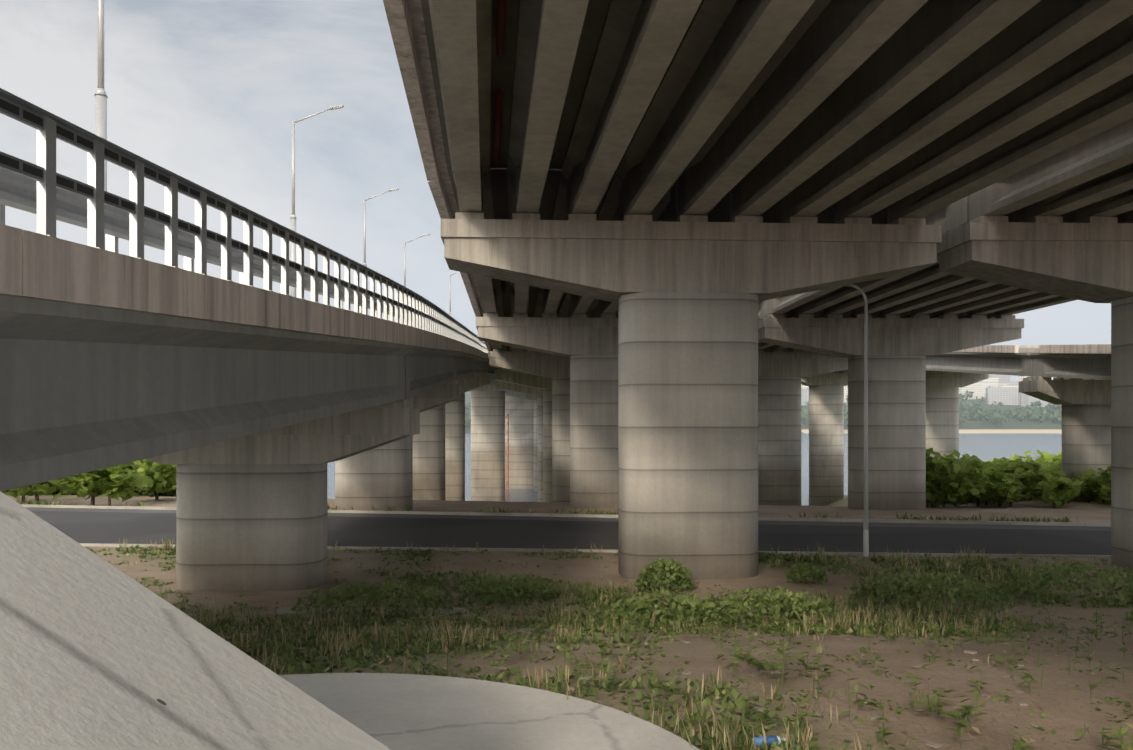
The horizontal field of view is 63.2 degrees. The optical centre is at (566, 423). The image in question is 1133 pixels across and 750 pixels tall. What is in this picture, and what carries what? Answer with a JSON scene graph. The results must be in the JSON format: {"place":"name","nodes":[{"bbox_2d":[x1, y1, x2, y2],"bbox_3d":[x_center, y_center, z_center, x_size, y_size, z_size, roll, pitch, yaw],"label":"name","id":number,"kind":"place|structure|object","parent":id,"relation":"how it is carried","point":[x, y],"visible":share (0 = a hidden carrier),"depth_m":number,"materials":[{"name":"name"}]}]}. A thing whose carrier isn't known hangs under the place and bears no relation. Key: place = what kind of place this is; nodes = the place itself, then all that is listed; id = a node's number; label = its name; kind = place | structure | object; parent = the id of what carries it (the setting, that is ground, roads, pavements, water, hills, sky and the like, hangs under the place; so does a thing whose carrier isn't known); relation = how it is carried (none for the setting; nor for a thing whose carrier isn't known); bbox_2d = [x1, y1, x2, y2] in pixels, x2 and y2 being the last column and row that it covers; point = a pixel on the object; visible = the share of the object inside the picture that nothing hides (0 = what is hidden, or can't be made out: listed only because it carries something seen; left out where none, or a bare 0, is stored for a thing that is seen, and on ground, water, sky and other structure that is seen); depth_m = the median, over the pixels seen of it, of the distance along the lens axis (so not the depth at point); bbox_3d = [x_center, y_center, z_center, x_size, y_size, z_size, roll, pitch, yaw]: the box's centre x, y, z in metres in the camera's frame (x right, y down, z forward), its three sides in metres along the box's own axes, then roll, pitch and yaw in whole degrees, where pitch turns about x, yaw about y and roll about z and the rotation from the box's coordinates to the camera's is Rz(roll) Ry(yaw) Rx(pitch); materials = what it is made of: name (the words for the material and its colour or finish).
{"place":"outdoors","nodes":[
{"label":"outdoors","id":0,"kind":"place"},
{"bbox_2d":[0,491,390,749],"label":"paved slope","id":1,"kind":"structure","parent":0,"point":[97,652],"depth_m":3.21,"materials":[{"name":"concrete"}]},
{"bbox_2d":[0,168,399,319],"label":"concrete barrier","id":2,"kind":"object","parent":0,"point":[17,191],"depth_m":9.93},
{"bbox_2d":[94,0,458,315],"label":"street lights","id":3,"kind":"object","parent":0,"point":[100,95],"visible":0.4,"depth_m":25.39},
{"bbox_2d":[0,0,1110,381],"label":"sky","id":4,"kind":"structure","parent":0,"point":[210,93],"materials":[{"name":"white"}]},
{"bbox_2d":[5,494,1132,749],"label":"terrain","id":5,"kind":"structure","parent":0,"point":[1061,702],"depth_m":11.52,"materials":[{"name":"brown soil"}]},
{"bbox_2d":[176,391,533,591],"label":"bridge piers","id":6,"kind":"structure","parent":5,"relation":"on","point":[254,527],"depth_m":24.94,"materials":[{"name":"grey concrete"}]},
{"bbox_2d":[146,374,508,463],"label":"ramp pier caps","id":7,"kind":"object","parent":6,"relation":"on","point":[338,437],"visible":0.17,"depth_m":24.55,"materials":[{"name":"grey concrete"}]},
{"bbox_2d":[0,294,497,491],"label":"ramp girders","id":8,"kind":"object","parent":7,"relation":"on","point":[85,388],"visible":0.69,"depth_m":10.16,"materials":[{"name":"grey concrete"}]},
{"bbox_2d":[0,224,487,358],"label":"ramp fascia beams","id":9,"kind":"structure","parent":8,"relation":"on","point":[38,265],"depth_m":9.29,"materials":[{"name":"grey concrete"}]},
{"bbox_2d":[0,88,487,353],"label":"ramp railing","id":10,"kind":"object","parent":9,"relation":"on","point":[419,311],"visible":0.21,"depth_m":10.15,"materials":[{"name":"grey metal"}]},
{"bbox_2d":[277,607,468,613],"bbox_3d":[-4.518,4.418,21.526,4.480,0.200,0.180,0,0,1],"label":"kerbstones loose","id":11,"kind":"object","parent":5,"relation":"on","point":[284,610],"visible":0.21,"depth_m":21.46,"materials":[{"name":"concrete"}]},
{"bbox_2d":[279,673,699,749],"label":"concrete apron","id":12,"kind":"object","parent":5,"relation":"on","point":[407,712],"visible":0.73,"depth_m":7.93,"materials":[{"name":"grey concrete"}]},
{"bbox_2d":[17,497,1089,522],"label":"road verge weeds","id":13,"kind":"object","parent":5,"relation":"on","point":[1033,519],"visible":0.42,"depth_m":42.06,"materials":[{"name":"green plant"}]},
{"bbox_2d":[2,447,1110,506],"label":"bushes","id":14,"kind":"object","parent":5,"relation":"on","point":[1001,477],"visible":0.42,"depth_m":53.28,"materials":[{"name":"green plant"}]},
{"bbox_2d":[21,471,1103,507],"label":"riverbank tree trunks","id":15,"kind":"object","parent":5,"relation":"on","point":[155,494],"depth_m":54.71,"materials":[{"name":"brown plant"}]},
{"bbox_2d":[25,507,1110,530],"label":"curb","id":16,"kind":"structure","parent":5,"relation":"on","point":[616,519],"depth_m":42.18,"materials":[{"name":"grey concrete"}]},
{"bbox_2d":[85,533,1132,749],"bbox_3d":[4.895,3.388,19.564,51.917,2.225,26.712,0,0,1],"label":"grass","id":17,"kind":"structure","parent":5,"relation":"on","point":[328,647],"depth_m":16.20,"materials":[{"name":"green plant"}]},
{"bbox_2d":[122,560,1132,749],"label":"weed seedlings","id":18,"kind":"object","parent":5,"relation":"on","point":[743,701],"visible":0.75,"depth_m":10.00,"materials":[{"name":"green plant"}]},
{"bbox_2d":[534,292,757,579],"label":"bridge piers","id":19,"kind":"structure","parent":5,"relation":"on","point":[649,431],"depth_m":26.34,"materials":[{"name":"grey concrete"}]},
{"bbox_2d":[441,212,941,399],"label":"viaduct pier caps","id":20,"kind":"object","parent":19,"relation":"on","point":[588,255],"visible":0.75,"depth_m":26.38,"materials":[{"name":"grey concrete"}]},
{"bbox_2d":[428,0,1132,351],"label":"viaduct girders","id":21,"kind":"object","parent":20,"relation":"on","point":[836,111],"visible":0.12,"depth_m":18.41,"materials":[{"name":"grey concrete"}]},
{"bbox_2d":[421,0,612,351],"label":"viaduct deck slab","id":22,"kind":"structure","parent":21,"relation":"on","point":[502,71],"depth_m":21.38,"materials":[{"name":"grey concrete"}]},
{"bbox_2d":[383,0,493,350],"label":"viaduct parapets","id":23,"kind":"object","parent":22,"relation":"on","point":[405,18],"visible":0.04,"depth_m":20.72,"materials":[{"name":"grey concrete"}]},
{"bbox_2d":[218,604,1132,748],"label":"weeds","id":24,"kind":"object","parent":5,"relation":"on","point":[936,745],"visible":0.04,"depth_m":9.81,"materials":[{"name":"green plant"}]},
{"bbox_2d":[356,612,1031,716],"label":"weeds","id":25,"kind":"object","parent":5,"relation":"on","point":[773,664],"visible":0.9,"depth_m":9.55,"materials":[{"name":"green plant"}]},
{"bbox_2d":[291,558,1132,629],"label":"weed clumps","id":26,"kind":"object","parent":5,"relation":"on","point":[678,573],"visible":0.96,"depth_m":22.18,"materials":[{"name":"green plant"}]},
{"bbox_2d":[752,735,785,746],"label":"litter","id":27,"kind":"object","parent":5,"relation":"on","point":[758,740],"visible":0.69,"depth_m":7.43,"materials":[{"name":"blue plastic"}]},
{"bbox_2d":[844,284,868,556],"bbox_3d":[9.337,-0.079,30.485,1.328,9.168,0.200,0,0,1],"label":"street lamp post","id":28,"kind":"object","parent":5,"relation":"on","point":[865,535],"visible":0.79,"depth_m":30.43,"materials":[{"name":"grey metal"}]},
{"bbox_2d":[758,297,1132,571],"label":"bridge piers","id":29,"kind":"structure","parent":5,"relation":"on","point":[896,432],"depth_m":50.27,"materials":[{"name":"grey concrete"}]},
{"bbox_2d":[758,215,1132,377],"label":"viaduct pier caps","id":30,"kind":"object","parent":29,"relation":"on","point":[1089,259],"visible":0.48,"depth_m":27.81,"materials":[{"name":"grey concrete"}]},
{"bbox_2d":[758,118,1132,351],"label":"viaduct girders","id":31,"kind":"object","parent":30,"relation":"on","point":[1091,176],"visible":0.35,"depth_m":27.84,"materials":[{"name":"grey concrete"}]},
{"bbox_2d":[809,385,1110,505],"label":"bridge piers","id":32,"kind":"structure","parent":5,"relation":"on","point":[1086,437],"depth_m":83.82,"materials":[{"name":"grey concrete"}]},
{"bbox_2d":[801,370,1110,404],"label":"pier caps","id":33,"kind":"object","parent":32,"relation":"on","point":[1057,391],"visible":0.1,"depth_m":58.15,"materials":[{"name":"grey concrete"}]},
{"bbox_2d":[834,352,1110,379],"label":"ramp girders","id":34,"kind":"object","parent":33,"relation":"on","point":[1081,365],"visible":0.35,"depth_m":59.06,"materials":[{"name":"grey concrete"}]},
{"bbox_2d":[1018,348,1038,352],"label":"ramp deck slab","id":35,"kind":"structure","parent":34,"relation":"on","point":[1028,350],"depth_m":60.21,"materials":[{"name":"grey concrete"}]},
{"bbox_2d":[31,511,1110,554],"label":"road asphalt","id":36,"kind":"structure","parent":0,"point":[110,527],"depth_m":36.17,"materials":[{"name":"grey asphalt"}]},
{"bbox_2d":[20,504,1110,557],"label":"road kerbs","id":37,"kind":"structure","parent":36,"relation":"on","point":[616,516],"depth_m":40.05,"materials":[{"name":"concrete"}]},
{"bbox_2d":[327,433,1061,505],"bbox_3d":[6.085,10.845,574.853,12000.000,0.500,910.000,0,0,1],"label":"river water","id":38,"kind":"structure","parent":0,"point":[985,446],"depth_m":364.08,"materials":[{"name":"blue liquid"}]},
{"bbox_2d":[505,414,508,493],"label":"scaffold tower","id":39,"kind":"structure","parent":38,"relation":"in","point":[508,452],"depth_m":139.68,"materials":[{"name":"grey metal"}]},
{"bbox_2d":[465,386,1061,433],"bbox_3d":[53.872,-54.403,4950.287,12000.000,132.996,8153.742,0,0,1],"label":"bank","id":40,"kind":"structure","parent":0,"point":[1010,426],"depth_m":1080.99,"materials":[{"name":"green plant"}]},
{"bbox_2d":[465,381,1061,427],"bbox_3d":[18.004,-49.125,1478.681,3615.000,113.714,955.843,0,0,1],"label":"woods","id":41,"kind":"object","parent":40,"relation":"on","point":[1052,414],"depth_m":1146.45,"materials":[{"name":"green plant"}]},
{"bbox_2d":[801,384,1018,404],"bbox_3d":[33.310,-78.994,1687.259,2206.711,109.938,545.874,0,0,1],"label":"distant buildings","id":42,"kind":"structure","parent":40,"relation":"on","point":[846,391],"depth_m":1411.28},
{"bbox_2d":[801,374,1056,406],"bbox_3d":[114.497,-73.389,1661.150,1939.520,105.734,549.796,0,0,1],"label":"town apartment blocks","id":43,"kind":"structure","parent":40,"relation":"on","point":[1008,395],"depth_m":1413.13,"materials":[{"name":"white concrete"}]},
{"bbox_2d":[959,376,1083,398],"bbox_3d":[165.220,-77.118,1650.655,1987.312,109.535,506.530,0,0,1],"label":"distant buildings","id":44,"kind":"structure","parent":40,"relation":"on","point":[978,390],"depth_m":1489.82,"materials":[{"name":"white concrete"}]},
{"bbox_2d":[953,344,1110,352],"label":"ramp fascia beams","id":45,"kind":"structure","parent":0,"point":[1096,348],"depth_m":56.03,"materials":[{"name":"grey concrete"}]}
]}

